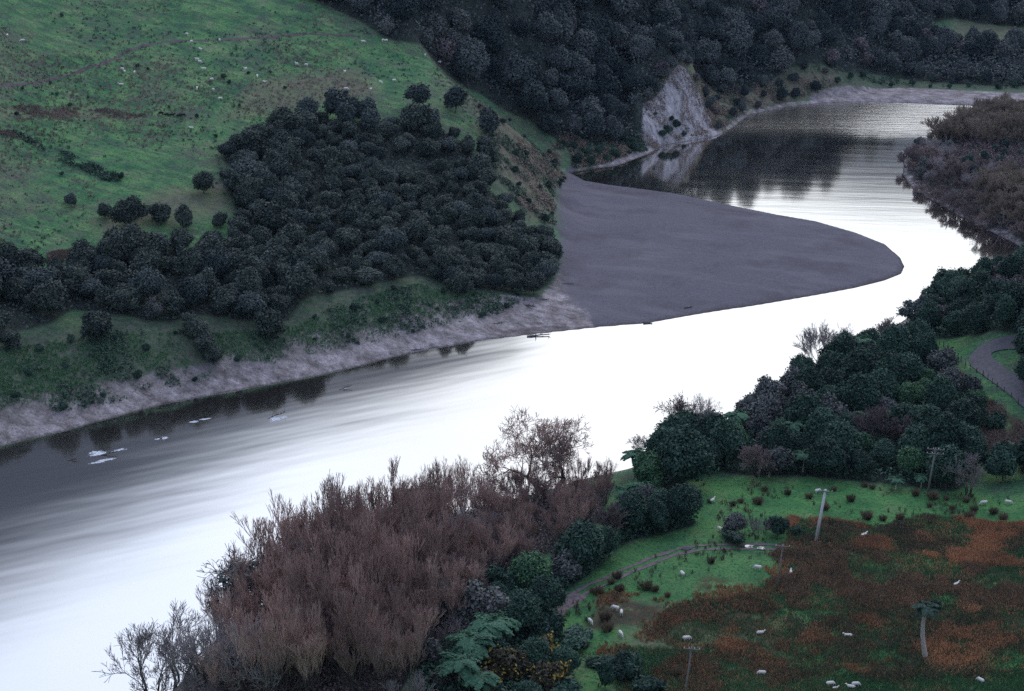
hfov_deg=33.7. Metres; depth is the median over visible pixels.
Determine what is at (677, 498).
evergreen tree
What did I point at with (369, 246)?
thicket tree
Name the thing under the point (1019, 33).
forest tree
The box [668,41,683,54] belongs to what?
forest tree
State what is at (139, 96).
hill tussocks
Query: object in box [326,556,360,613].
bare willow
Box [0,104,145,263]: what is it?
dead bracken
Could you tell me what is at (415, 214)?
thicket tree
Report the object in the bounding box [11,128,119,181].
gully scrub
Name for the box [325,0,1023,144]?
forest undergrowth
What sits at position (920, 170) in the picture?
greygreen shrub
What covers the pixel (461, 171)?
thicket tree
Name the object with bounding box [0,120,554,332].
thicket undergrowth
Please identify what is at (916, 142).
greygreen shrub
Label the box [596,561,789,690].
paddock rust tufts
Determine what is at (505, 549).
bare willow
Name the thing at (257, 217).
thicket tree
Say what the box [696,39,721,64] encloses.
forest tree
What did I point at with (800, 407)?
evergreen tree
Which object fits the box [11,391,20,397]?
dark shrub
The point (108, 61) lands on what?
track
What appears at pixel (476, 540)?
bare willow
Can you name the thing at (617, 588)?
rush clump
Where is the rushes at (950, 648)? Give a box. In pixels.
[651,591,1023,677]
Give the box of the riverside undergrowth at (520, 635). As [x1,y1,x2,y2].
[412,298,1021,690]
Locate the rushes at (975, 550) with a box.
[783,514,1023,569]
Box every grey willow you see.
[91,618,183,690]
[148,599,225,685]
[160,610,252,690]
[168,645,217,690]
[172,670,220,690]
[174,624,219,676]
[190,616,275,687]
[194,609,284,690]
[196,560,271,618]
[271,565,324,620]
[276,509,311,543]
[289,527,348,578]
[382,669,436,690]
[421,612,468,651]
[428,499,479,532]
[440,547,486,577]
[451,484,489,517]
[469,510,503,541]
[675,393,722,413]
[743,513,772,537]
[918,138,933,146]
[922,138,939,146]
[922,170,937,182]
[927,156,945,169]
[936,143,959,159]
[940,451,986,495]
[943,188,960,201]
[961,170,982,189]
[981,158,1007,177]
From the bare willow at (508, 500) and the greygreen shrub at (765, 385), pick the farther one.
the greygreen shrub at (765, 385)
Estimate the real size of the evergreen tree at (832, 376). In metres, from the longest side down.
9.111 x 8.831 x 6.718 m
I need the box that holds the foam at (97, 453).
[89,448,125,455]
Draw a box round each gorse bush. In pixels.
[469,666,506,690]
[480,644,533,682]
[526,659,573,690]
[532,631,558,657]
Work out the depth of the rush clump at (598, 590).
279.13 m
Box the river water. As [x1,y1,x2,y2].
[0,102,1019,690]
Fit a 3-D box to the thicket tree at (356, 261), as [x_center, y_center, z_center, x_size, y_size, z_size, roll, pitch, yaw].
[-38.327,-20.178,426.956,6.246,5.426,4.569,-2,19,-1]
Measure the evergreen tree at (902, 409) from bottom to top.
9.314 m
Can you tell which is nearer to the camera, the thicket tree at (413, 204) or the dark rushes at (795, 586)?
the dark rushes at (795, 586)
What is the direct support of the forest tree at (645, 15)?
on the ground at (630, 256)
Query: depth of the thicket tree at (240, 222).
434.93 m
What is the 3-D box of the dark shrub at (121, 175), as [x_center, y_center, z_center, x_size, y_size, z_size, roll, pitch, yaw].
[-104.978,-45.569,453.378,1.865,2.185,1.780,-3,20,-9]
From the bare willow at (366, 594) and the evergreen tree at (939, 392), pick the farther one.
the evergreen tree at (939, 392)
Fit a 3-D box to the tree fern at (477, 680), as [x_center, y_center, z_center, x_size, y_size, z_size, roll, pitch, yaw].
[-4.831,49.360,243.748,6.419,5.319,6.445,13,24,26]
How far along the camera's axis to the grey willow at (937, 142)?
586.09 m
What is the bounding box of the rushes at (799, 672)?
[621,647,995,690]
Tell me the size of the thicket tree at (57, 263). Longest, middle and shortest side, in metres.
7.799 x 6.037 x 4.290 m
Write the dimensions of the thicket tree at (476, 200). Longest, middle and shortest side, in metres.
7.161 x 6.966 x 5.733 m
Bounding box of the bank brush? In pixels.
[908,131,1023,237]
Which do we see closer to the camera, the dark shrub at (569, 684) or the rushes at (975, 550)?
the dark shrub at (569, 684)
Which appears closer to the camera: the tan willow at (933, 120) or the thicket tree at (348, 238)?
the thicket tree at (348, 238)
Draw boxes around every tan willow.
[919,116,970,138]
[926,123,962,142]
[926,125,954,140]
[937,118,968,140]
[939,111,969,140]
[941,105,989,118]
[949,117,990,142]
[951,104,974,114]
[952,109,999,134]
[966,114,998,139]
[970,118,999,142]
[970,167,998,194]
[971,99,1000,109]
[972,97,1001,108]
[973,189,1001,212]
[977,115,1023,142]
[979,97,992,105]
[979,193,1023,226]
[981,103,1000,114]
[981,124,1011,143]
[984,175,1019,195]
[985,99,1016,111]
[990,90,1016,102]
[990,188,1017,209]
[991,159,1023,175]
[993,185,1023,219]
[998,108,1021,117]
[998,167,1023,194]
[1000,201,1023,223]
[1005,175,1023,200]
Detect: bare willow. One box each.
[192,636,241,690]
[194,584,233,632]
[207,586,262,661]
[211,592,268,623]
[213,585,297,673]
[220,537,308,614]
[221,551,307,629]
[223,601,325,690]
[230,489,324,554]
[245,527,299,579]
[247,594,313,690]
[255,526,318,590]
[256,586,324,680]
[257,577,318,624]
[262,605,327,690]
[266,524,331,593]
[273,550,339,624]
[276,564,379,671]
[279,497,339,549]
[285,484,370,556]
[294,508,348,560]
[297,534,364,633]
[303,470,355,524]
[305,591,351,684]
[309,558,402,666]
[313,512,374,576]
[313,593,397,690]
[317,505,401,575]
[320,492,375,540]
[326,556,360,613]
[328,589,393,679]
[330,539,384,587]
[331,580,371,650]
[334,527,400,599]
[338,484,393,520]
[341,482,402,510]
[345,499,427,542]
[345,540,424,629]
[346,479,420,536]
[347,617,427,690]
[351,519,418,616]
[357,506,399,594]
[366,455,419,508]
[367,604,437,688]
[374,497,423,523]
[375,483,426,542]
[377,518,446,598]
[381,502,433,561]
[381,532,440,631]
[382,580,443,670]
[388,522,455,566]
[389,470,440,503]
[393,474,437,513]
[395,551,451,645]
[398,488,455,564]
[403,476,453,552]
[405,541,466,584]
[409,507,471,561]
[410,471,458,518]
[414,462,461,519]
[424,556,467,633]
[428,454,485,516]
[431,477,475,526]
[432,510,478,558]
[436,555,486,597]
[438,523,480,582]
[441,542,490,589]
[458,478,498,517]
[465,509,490,547]
[466,475,508,510]
[466,520,495,565]
[473,478,506,520]
[473,517,517,567]
[481,488,521,521]
[482,506,514,540]
[483,509,530,561]
[496,469,522,496]
[505,484,529,520]
[506,528,536,556]
[508,464,544,497]
[509,504,542,544]
[515,492,539,523]
[519,478,541,507]
[531,472,556,506]
[539,507,570,545]
[546,480,584,518]
[547,495,569,524]
[551,497,589,528]
[552,460,575,488]
[556,475,576,505]
[565,471,584,498]
[569,455,592,479]
[576,471,598,500]
[580,487,601,520]
[592,458,616,490]
[593,467,616,504]
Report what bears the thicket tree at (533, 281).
on the ground at (630, 256)
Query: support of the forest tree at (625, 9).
on the ground at (630, 256)
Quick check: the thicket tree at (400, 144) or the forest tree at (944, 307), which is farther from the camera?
the thicket tree at (400, 144)
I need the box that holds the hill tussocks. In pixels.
[0,0,500,248]
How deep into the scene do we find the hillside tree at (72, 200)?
436.82 m
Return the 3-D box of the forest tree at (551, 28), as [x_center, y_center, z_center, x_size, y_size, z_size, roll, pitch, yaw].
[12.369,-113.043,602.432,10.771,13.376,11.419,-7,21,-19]
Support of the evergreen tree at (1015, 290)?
on the ground at (630, 256)
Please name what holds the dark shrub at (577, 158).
on the ground at (630, 256)
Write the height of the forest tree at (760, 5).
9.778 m
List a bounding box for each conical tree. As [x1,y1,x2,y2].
[925,331,937,354]
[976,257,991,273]
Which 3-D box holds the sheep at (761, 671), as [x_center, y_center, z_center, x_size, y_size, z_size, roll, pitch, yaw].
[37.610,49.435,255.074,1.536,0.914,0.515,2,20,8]
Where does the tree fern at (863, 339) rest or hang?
on the ground at (630, 256)
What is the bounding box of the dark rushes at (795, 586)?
[751,541,1023,610]
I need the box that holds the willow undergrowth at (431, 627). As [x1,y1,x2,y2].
[181,472,612,690]
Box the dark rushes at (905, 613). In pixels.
[615,511,1023,690]
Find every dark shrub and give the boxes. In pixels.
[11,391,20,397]
[22,367,32,374]
[35,343,44,350]
[58,401,67,409]
[62,361,68,367]
[67,334,74,341]
[118,172,123,178]
[133,369,142,376]
[142,343,150,350]
[233,354,241,361]
[349,303,357,310]
[378,316,385,322]
[479,310,486,316]
[485,564,522,590]
[511,148,518,154]
[512,165,518,172]
[514,289,521,294]
[526,608,566,643]
[541,213,549,221]
[545,181,551,187]
[551,676,582,690]
[557,623,593,650]
[571,141,577,147]
[571,152,582,163]
[576,129,586,137]
[581,654,616,668]
[583,146,590,153]
[586,156,595,163]
[597,661,616,687]
[603,153,610,160]
[610,147,621,155]
[610,649,642,681]
[616,132,627,140]
[629,137,638,142]
[629,674,667,690]
[630,141,638,149]
[658,130,666,136]
[664,125,673,132]
[672,119,680,126]
[721,528,745,543]
[763,514,789,535]
[790,525,801,534]
[834,77,841,82]
[848,72,853,77]
[860,71,866,76]
[909,78,916,85]
[928,76,936,81]
[930,599,941,609]
[961,153,973,162]
[981,150,991,160]
[984,410,1006,428]
[984,439,1019,478]
[992,144,1000,152]
[994,83,1001,88]
[995,156,1004,161]
[999,139,1010,146]
[999,148,1007,155]
[1010,80,1017,86]
[1013,438,1023,469]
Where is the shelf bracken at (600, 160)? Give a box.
[478,53,840,224]
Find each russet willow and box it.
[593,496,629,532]
[737,443,776,477]
[848,405,902,442]
[875,316,908,331]
[890,414,912,436]
[896,148,922,167]
[904,143,921,160]
[905,158,918,171]
[912,184,928,194]
[916,145,939,158]
[925,160,937,170]
[926,189,947,203]
[929,153,946,164]
[931,169,953,183]
[937,193,965,212]
[941,154,958,170]
[948,163,970,179]
[954,200,969,217]
[959,206,979,222]
[962,160,972,166]
[964,189,977,201]
[973,212,995,228]
[977,156,986,166]
[1007,221,1023,240]
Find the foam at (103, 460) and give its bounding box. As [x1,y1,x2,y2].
[90,458,114,463]
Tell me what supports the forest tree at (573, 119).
on the ground at (630, 256)
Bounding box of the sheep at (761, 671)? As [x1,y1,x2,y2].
[756,670,765,673]
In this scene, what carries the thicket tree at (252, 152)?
on the ground at (630, 256)
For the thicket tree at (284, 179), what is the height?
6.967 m
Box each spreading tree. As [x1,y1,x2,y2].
[402,82,430,104]
[895,298,926,321]
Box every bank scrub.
[32,284,525,410]
[720,62,1023,121]
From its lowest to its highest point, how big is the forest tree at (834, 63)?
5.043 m
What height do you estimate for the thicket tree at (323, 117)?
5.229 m
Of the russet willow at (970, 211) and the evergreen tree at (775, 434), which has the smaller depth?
the evergreen tree at (775, 434)
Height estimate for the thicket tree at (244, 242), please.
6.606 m
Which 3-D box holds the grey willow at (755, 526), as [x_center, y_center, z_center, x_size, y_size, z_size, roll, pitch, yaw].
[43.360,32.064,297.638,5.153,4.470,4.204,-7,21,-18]
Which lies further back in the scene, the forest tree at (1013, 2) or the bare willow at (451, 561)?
the forest tree at (1013, 2)
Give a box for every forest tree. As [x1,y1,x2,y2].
[348,0,371,13]
[377,16,395,33]
[384,0,419,30]
[420,28,433,46]
[424,11,448,39]
[425,0,446,11]
[432,38,456,65]
[443,28,461,47]
[448,35,482,88]
[450,7,471,31]
[453,38,490,77]
[471,18,507,61]
[488,56,513,88]
[491,0,515,12]
[501,50,537,92]
[510,18,535,39]
[516,72,550,118]
[521,48,541,74]
[533,0,575,23]
[533,11,563,43]
[538,114,561,134]
[540,67,559,88]
[544,44,572,75]
[547,88,568,111]
[551,5,573,43]
[557,73,597,101]
[563,50,596,79]
[565,114,583,132]
[569,28,599,61]
[572,15,578,31]
[573,0,594,16]
[575,10,605,36]
[575,93,604,118]
[582,112,605,139]
[589,34,620,69]
[590,63,621,98]
[594,15,618,41]
[599,92,628,118]
[604,114,623,142]
[608,0,638,18]
[610,22,631,51]
[618,70,643,94]
[620,0,644,18]
[622,26,658,61]
[625,22,643,37]
[629,34,654,60]
[634,10,650,24]
[641,75,658,87]
[643,7,677,31]
[643,87,653,99]
[650,23,672,45]
[652,0,681,20]
[653,82,664,91]
[654,62,671,79]
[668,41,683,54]
[670,30,683,41]
[675,49,686,61]
[676,4,689,21]
[681,30,695,43]
[683,55,692,64]
[687,0,704,12]
[689,42,703,66]
[693,73,699,80]
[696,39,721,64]
[702,0,722,16]
[702,85,709,95]
[704,64,720,84]
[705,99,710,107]
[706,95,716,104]
[711,17,727,42]
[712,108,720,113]
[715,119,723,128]
[718,7,745,25]
[718,84,727,91]
[720,18,755,55]
[720,60,736,69]
[720,67,735,84]
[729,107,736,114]
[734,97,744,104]
[736,98,746,111]
[737,64,755,80]
[739,7,766,36]
[740,84,749,96]
[751,0,767,14]
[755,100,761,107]
[759,75,769,85]
[760,89,766,97]
[762,0,791,28]
[762,29,785,51]
[767,45,795,73]
[775,77,783,84]
[776,86,788,100]
[782,0,799,12]
[784,19,798,34]
[787,73,798,80]
[788,20,813,57]
[790,87,800,98]
[800,30,821,44]
[800,59,809,70]
[806,20,817,30]
[810,80,822,90]
[819,30,839,47]
[822,66,828,74]
[825,49,839,66]
[827,59,836,66]
[842,45,854,58]
[851,36,869,53]
[858,52,873,66]
[864,0,892,22]
[866,16,888,38]
[870,49,886,68]
[876,0,900,15]
[882,51,901,72]
[885,16,903,33]
[885,30,905,50]
[891,6,908,20]
[894,36,921,64]
[898,1,916,16]
[898,13,923,39]
[906,62,917,75]
[914,61,926,79]
[915,0,932,11]
[915,10,924,22]
[916,27,932,38]
[917,33,932,59]
[922,22,939,36]
[929,37,944,57]
[933,2,947,17]
[933,25,961,55]
[937,304,947,321]
[939,66,950,76]
[946,54,958,67]
[947,6,954,14]
[951,0,976,17]
[953,72,965,81]
[954,40,966,54]
[963,32,988,60]
[964,24,979,40]
[966,67,977,77]
[972,0,992,20]
[978,29,1000,57]
[980,58,996,71]
[981,69,992,81]
[991,0,1008,10]
[991,262,998,275]
[991,273,1010,280]
[992,7,1007,23]
[992,37,1014,60]
[1003,32,1019,55]
[1004,26,1023,41]
[1008,0,1021,6]
[1009,0,1023,23]
[1009,73,1022,84]
[1009,274,1022,281]
[1010,28,1023,55]
[1012,277,1023,283]
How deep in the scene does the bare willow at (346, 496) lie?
291.48 m
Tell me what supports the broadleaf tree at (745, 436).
on the ground at (630, 256)
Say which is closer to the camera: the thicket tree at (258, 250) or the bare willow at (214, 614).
the bare willow at (214, 614)
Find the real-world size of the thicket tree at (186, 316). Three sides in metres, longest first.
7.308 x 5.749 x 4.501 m
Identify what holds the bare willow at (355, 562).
on the ground at (630, 256)
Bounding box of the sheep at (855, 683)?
[851,681,860,686]
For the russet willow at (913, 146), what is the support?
on the ground at (630, 256)
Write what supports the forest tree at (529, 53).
on the ground at (630, 256)
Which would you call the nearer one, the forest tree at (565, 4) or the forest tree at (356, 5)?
the forest tree at (356, 5)
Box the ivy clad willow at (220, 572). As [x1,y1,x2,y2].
[198,544,280,624]
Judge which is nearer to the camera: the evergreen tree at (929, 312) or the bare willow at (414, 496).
the bare willow at (414, 496)
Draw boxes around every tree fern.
[435,651,481,687]
[445,629,495,659]
[457,668,500,690]
[466,612,513,645]
[493,610,521,637]
[611,486,630,498]
[620,447,642,478]
[625,481,654,490]
[724,409,750,421]
[781,419,804,433]
[792,449,810,471]
[854,410,867,431]
[855,333,876,345]
[887,475,905,489]
[914,473,929,487]
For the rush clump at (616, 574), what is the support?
on the ground at (630, 256)
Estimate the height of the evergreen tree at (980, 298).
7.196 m
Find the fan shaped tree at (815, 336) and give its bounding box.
[792,319,854,360]
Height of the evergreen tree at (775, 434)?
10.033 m
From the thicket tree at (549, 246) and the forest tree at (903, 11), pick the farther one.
the forest tree at (903, 11)
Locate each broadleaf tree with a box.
[508,548,552,589]
[632,449,665,488]
[736,422,749,443]
[770,417,786,425]
[858,431,873,451]
[895,381,925,403]
[896,445,927,475]
[917,403,937,409]
[918,377,932,394]
[919,367,936,380]
[963,388,988,404]
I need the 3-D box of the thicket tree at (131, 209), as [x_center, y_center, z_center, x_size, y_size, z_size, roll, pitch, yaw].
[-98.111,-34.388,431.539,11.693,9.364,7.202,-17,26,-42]
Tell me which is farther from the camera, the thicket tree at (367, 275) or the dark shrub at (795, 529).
the thicket tree at (367, 275)
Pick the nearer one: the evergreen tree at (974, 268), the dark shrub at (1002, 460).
the dark shrub at (1002, 460)
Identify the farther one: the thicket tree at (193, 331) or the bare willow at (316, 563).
the thicket tree at (193, 331)
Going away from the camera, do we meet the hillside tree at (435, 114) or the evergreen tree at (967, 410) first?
the evergreen tree at (967, 410)
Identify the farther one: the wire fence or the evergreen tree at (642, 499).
the wire fence
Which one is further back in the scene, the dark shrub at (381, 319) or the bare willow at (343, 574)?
the dark shrub at (381, 319)
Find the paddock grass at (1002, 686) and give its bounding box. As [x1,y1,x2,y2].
[612,512,1023,690]
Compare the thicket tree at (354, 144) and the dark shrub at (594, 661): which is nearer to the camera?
the dark shrub at (594, 661)
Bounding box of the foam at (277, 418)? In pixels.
[270,416,285,421]
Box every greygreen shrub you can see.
[142,297,164,318]
[411,636,446,666]
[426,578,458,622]
[428,666,456,690]
[450,607,476,630]
[459,578,509,618]
[549,541,582,561]
[550,548,582,580]
[635,482,657,499]
[694,408,714,419]
[722,511,746,530]
[734,395,753,421]
[745,390,765,409]
[745,412,772,434]
[748,392,782,420]
[753,374,787,396]
[754,426,767,444]
[762,445,795,474]
[768,391,787,412]
[779,365,799,395]
[787,380,817,402]
[821,392,849,417]
[874,396,896,410]
[879,322,899,335]
[913,137,925,144]
[914,165,926,176]
[918,156,929,169]
[926,346,959,371]
[937,366,961,386]
[941,140,954,150]
[958,374,983,392]
[967,163,979,174]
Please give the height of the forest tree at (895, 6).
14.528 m
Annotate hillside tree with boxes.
[64,193,77,206]
[296,96,319,115]
[322,87,349,118]
[334,103,356,122]
[347,96,361,118]
[357,96,377,116]
[360,107,380,132]
[424,108,439,123]
[443,84,467,113]
[478,105,499,136]
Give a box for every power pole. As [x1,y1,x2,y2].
[683,646,699,690]
[776,544,789,591]
[814,489,832,540]
[926,447,943,494]
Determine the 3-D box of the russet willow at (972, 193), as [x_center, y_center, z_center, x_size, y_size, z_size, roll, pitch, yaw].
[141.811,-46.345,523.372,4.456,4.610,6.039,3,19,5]
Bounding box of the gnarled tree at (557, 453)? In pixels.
[473,406,593,498]
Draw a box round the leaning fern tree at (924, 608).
[911,600,941,657]
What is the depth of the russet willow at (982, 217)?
503.85 m
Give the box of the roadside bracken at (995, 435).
[956,369,1023,473]
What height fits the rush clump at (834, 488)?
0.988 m
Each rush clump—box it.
[590,585,604,594]
[598,609,612,621]
[600,620,614,631]
[607,578,615,584]
[611,568,622,578]
[612,583,626,591]
[640,577,653,590]
[649,585,659,592]
[664,591,670,597]
[668,664,683,676]
[706,556,715,563]
[751,496,763,504]
[784,489,792,494]
[804,492,813,498]
[820,502,830,509]
[830,485,836,491]
[845,494,856,501]
[861,481,868,487]
[861,510,873,519]
[878,514,887,520]
[895,513,905,519]
[910,488,920,495]
[925,490,939,499]
[962,496,970,502]
[963,509,974,517]
[968,505,978,511]
[988,505,998,514]
[998,511,1008,519]
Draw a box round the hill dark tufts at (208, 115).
[1,1,514,249]
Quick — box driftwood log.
[527,333,549,336]
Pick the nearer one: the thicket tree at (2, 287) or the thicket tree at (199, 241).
the thicket tree at (2, 287)
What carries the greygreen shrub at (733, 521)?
on the ground at (630, 256)
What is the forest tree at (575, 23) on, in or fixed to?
on the ground at (630, 256)
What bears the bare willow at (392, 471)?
on the ground at (630, 256)
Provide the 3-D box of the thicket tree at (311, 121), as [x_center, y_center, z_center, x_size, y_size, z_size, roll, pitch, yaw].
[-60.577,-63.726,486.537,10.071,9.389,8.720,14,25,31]
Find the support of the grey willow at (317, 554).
on the ground at (630, 256)
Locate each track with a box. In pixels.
[0,33,360,86]
[551,592,586,615]
[560,547,866,613]
[565,543,853,599]
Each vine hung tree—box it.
[626,434,648,448]
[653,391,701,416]
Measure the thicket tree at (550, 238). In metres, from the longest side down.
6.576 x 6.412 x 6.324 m
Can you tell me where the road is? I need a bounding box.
[969,335,1023,406]
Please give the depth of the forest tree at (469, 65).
565.49 m
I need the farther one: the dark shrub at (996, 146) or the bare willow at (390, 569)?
the dark shrub at (996, 146)
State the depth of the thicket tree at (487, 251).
446.04 m
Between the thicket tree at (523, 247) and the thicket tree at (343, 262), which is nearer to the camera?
the thicket tree at (343, 262)
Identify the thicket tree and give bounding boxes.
[0,241,38,267]
[0,256,20,280]
[0,274,5,293]
[0,310,12,330]
[0,331,22,351]
[2,274,28,304]
[6,265,30,291]
[19,259,43,269]
[20,248,46,267]
[20,265,58,292]
[21,291,35,310]
[29,278,68,316]
[44,265,63,283]
[46,256,66,272]
[62,264,91,291]
[64,252,91,270]
[69,238,96,267]
[78,276,103,299]
[79,310,113,337]
[89,254,116,273]
[91,267,120,287]
[94,285,113,306]
[96,202,111,217]
[96,230,131,261]
[99,225,125,241]
[105,287,139,312]
[107,193,149,223]
[107,259,128,271]
[110,282,142,300]
[115,268,138,283]
[117,222,147,257]
[126,246,148,262]
[127,247,169,271]
[127,266,166,300]
[137,231,171,256]
[148,202,171,225]
[161,289,187,313]
[165,255,177,271]
[168,227,194,249]
[171,245,203,278]
[174,203,192,228]
[175,272,210,308]
[181,311,199,329]
[184,316,210,337]
[188,244,203,264]
[192,171,214,193]
[193,267,220,298]
[193,331,214,352]
[195,238,205,246]
[197,248,233,276]
[199,235,226,254]
[200,229,224,241]
[204,343,222,363]
[209,286,234,313]
[212,212,227,227]
[216,141,237,156]
[218,236,236,249]
[221,166,241,191]
[222,282,241,297]
[223,251,247,274]
[225,269,246,285]
[226,156,260,175]
[227,128,263,152]
[227,215,250,231]
[227,224,240,238]
[227,247,243,254]
[229,149,256,170]
[230,290,267,318]
[231,188,257,208]
[233,172,264,198]
[233,208,252,218]
[234,234,257,250]
[235,266,262,293]
[238,149,257,159]
[241,121,267,142]
[243,243,272,259]
[243,253,266,268]
[245,283,269,306]
[247,198,266,215]
[247,224,271,245]
[250,266,273,288]
[252,206,263,225]
[252,307,284,337]
[253,166,275,177]
[256,137,280,157]
[256,160,271,168]
[259,201,295,232]
[259,250,288,278]
[261,186,286,201]
[262,172,281,189]
[263,148,283,164]
[264,232,292,250]
[265,105,306,131]
[265,284,294,300]
[265,292,290,311]
[266,120,285,138]
[267,157,295,179]
[271,130,304,146]
[272,187,299,210]
[273,245,287,256]
[275,263,301,286]
[276,141,301,164]
[276,222,306,245]
[280,174,294,187]
[281,139,302,156]
[282,178,307,202]
[283,261,317,298]
[284,243,321,272]
[289,107,321,130]
[289,208,316,225]
[290,128,315,147]
[292,219,307,234]
[300,200,312,211]
[301,159,315,174]
[301,168,313,180]
[302,181,315,198]
[303,238,316,249]
[306,146,317,159]
[306,231,329,244]
[308,245,329,255]
[310,204,331,226]
[311,124,332,138]
[314,145,340,165]
[314,250,330,272]
[315,110,330,124]
[316,220,334,237]
[317,238,339,255]
[318,175,343,191]
[319,190,341,207]
[323,159,345,179]
[325,132,342,145]
[325,279,335,292]
[327,118,341,132]
[330,209,338,218]
[331,266,351,282]
[332,188,342,202]
[334,227,362,250]
[336,203,359,224]
[337,143,352,153]
[337,149,355,165]
[338,258,349,267]
[339,139,357,153]
[339,177,357,189]
[340,224,354,229]
[341,121,360,138]
[343,163,363,178]
[345,187,365,198]
[345,192,365,206]
[349,211,371,232]
[349,255,372,270]
[350,247,363,257]
[351,266,383,283]
[354,131,372,143]
[354,152,365,162]
[354,204,366,213]
[356,160,370,171]
[357,238,382,254]
[359,141,372,151]
[359,176,377,191]
[360,230,377,242]
[364,143,387,160]
[364,156,381,165]
[365,183,380,201]
[365,201,387,218]
[366,251,390,264]
[369,162,382,176]
[369,215,395,231]
[370,133,383,146]
[370,190,397,210]
[371,120,399,137]
[372,168,394,184]
[374,228,408,254]
[377,224,400,237]
[381,116,399,124]
[381,182,398,193]
[382,255,407,278]
[387,210,400,224]
[388,196,403,208]
[390,202,412,217]
[391,135,410,153]
[395,170,413,183]
[397,253,410,266]
[399,99,431,133]
[399,183,420,201]
[399,218,436,242]
[400,132,416,147]
[405,200,418,210]
[405,244,422,258]
[408,210,430,222]
[412,171,433,184]
[414,137,440,159]
[414,179,437,196]
[417,252,429,267]
[418,193,433,206]
[419,200,436,215]
[422,119,444,139]
[423,236,439,254]
[427,159,451,171]
[428,215,445,227]
[428,264,441,277]
[430,193,454,210]
[432,224,450,241]
[433,244,453,269]
[434,176,446,190]
[434,235,448,246]
[437,204,457,224]
[438,136,459,152]
[440,171,457,183]
[440,263,467,280]
[443,270,475,293]
[445,180,459,194]
[446,246,462,255]
[447,126,460,136]
[452,166,467,180]
[452,200,472,216]
[452,253,472,273]
[454,158,467,167]
[455,208,486,229]
[456,226,480,240]
[459,134,474,154]
[459,239,474,251]
[461,184,478,195]
[462,193,486,209]
[463,244,481,259]
[464,163,479,179]
[466,152,489,162]
[466,179,489,195]
[467,152,492,169]
[468,267,485,285]
[469,255,489,271]
[475,167,497,186]
[475,243,498,261]
[476,134,496,156]
[477,205,499,226]
[477,227,496,239]
[483,199,495,210]
[485,273,503,287]
[488,251,510,276]
[489,243,503,253]
[490,212,505,226]
[492,225,504,240]
[493,229,520,247]
[496,193,514,202]
[496,199,508,209]
[497,208,512,220]
[498,245,519,261]
[501,268,524,290]
[503,225,523,236]
[505,219,528,233]
[510,262,521,272]
[512,208,525,221]
[513,233,539,255]
[518,249,541,267]
[521,263,536,277]
[523,271,545,294]
[526,225,536,235]
[530,232,543,249]
[535,223,555,239]
[535,251,560,268]
[535,258,558,281]
[541,236,562,251]
[541,240,563,259]
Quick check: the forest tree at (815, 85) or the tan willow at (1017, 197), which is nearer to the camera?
the tan willow at (1017, 197)
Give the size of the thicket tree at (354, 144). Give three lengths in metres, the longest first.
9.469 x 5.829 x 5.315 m
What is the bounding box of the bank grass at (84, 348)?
[0,283,518,412]
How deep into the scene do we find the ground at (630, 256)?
462.28 m
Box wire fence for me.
[939,340,1019,403]
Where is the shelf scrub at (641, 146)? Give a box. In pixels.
[479,100,647,224]
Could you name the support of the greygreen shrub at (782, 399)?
on the ground at (630, 256)
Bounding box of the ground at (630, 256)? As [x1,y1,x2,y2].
[0,0,1023,690]
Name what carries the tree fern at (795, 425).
on the ground at (630, 256)
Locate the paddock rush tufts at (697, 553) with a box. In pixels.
[558,479,1009,686]
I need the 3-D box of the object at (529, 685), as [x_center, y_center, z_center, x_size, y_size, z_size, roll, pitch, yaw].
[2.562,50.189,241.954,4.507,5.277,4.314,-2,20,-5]
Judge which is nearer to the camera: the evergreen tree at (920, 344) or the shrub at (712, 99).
the evergreen tree at (920, 344)
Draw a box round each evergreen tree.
[485,633,510,661]
[488,580,510,594]
[503,585,543,636]
[504,590,532,608]
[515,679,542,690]
[516,634,551,671]
[527,574,568,611]
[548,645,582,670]
[554,517,607,569]
[600,524,620,560]
[616,489,649,519]
[617,493,647,533]
[643,425,672,465]
[646,498,671,533]
[647,487,667,509]
[654,412,695,433]
[654,422,720,484]
[664,482,698,524]
[673,408,698,426]
[682,483,703,515]
[693,409,726,439]
[705,436,724,466]
[708,415,746,462]
[757,420,799,451]
[782,391,823,433]
[786,353,817,371]
[790,366,826,391]
[792,432,813,450]
[801,406,846,443]
[803,435,848,477]
[815,350,845,370]
[817,332,858,357]
[817,367,844,388]
[817,384,843,405]
[819,418,863,458]
[835,329,859,344]
[837,371,882,411]
[838,344,877,380]
[840,411,859,431]
[847,449,876,476]
[855,326,880,344]
[860,339,876,349]
[863,367,901,400]
[869,437,899,466]
[872,350,911,384]
[874,323,914,354]
[885,401,920,433]
[896,422,934,454]
[898,351,925,381]
[907,317,936,338]
[908,333,938,360]
[909,404,946,441]
[915,297,942,327]
[920,286,939,296]
[920,293,947,306]
[920,408,967,450]
[923,374,956,410]
[923,443,969,489]
[930,266,948,296]
[935,267,965,297]
[940,274,966,302]
[942,309,968,335]
[942,396,983,428]
[944,295,971,315]
[947,275,983,302]
[954,267,971,277]
[958,300,990,334]
[958,420,971,427]
[959,392,990,425]
[959,435,991,473]
[964,423,986,441]
[968,269,992,286]
[969,255,993,275]
[970,292,993,303]
[980,278,1009,295]
[982,294,995,316]
[990,253,1005,263]
[993,280,1023,311]
[993,292,1017,328]
[995,253,1023,279]
[1011,323,1023,357]
[1013,354,1023,382]
[1014,246,1023,258]
[1015,306,1023,328]
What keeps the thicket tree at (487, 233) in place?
on the ground at (630, 256)
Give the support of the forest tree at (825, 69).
on the ground at (630, 256)
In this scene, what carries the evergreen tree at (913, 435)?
on the ground at (630, 256)
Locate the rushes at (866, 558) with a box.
[611,513,1023,690]

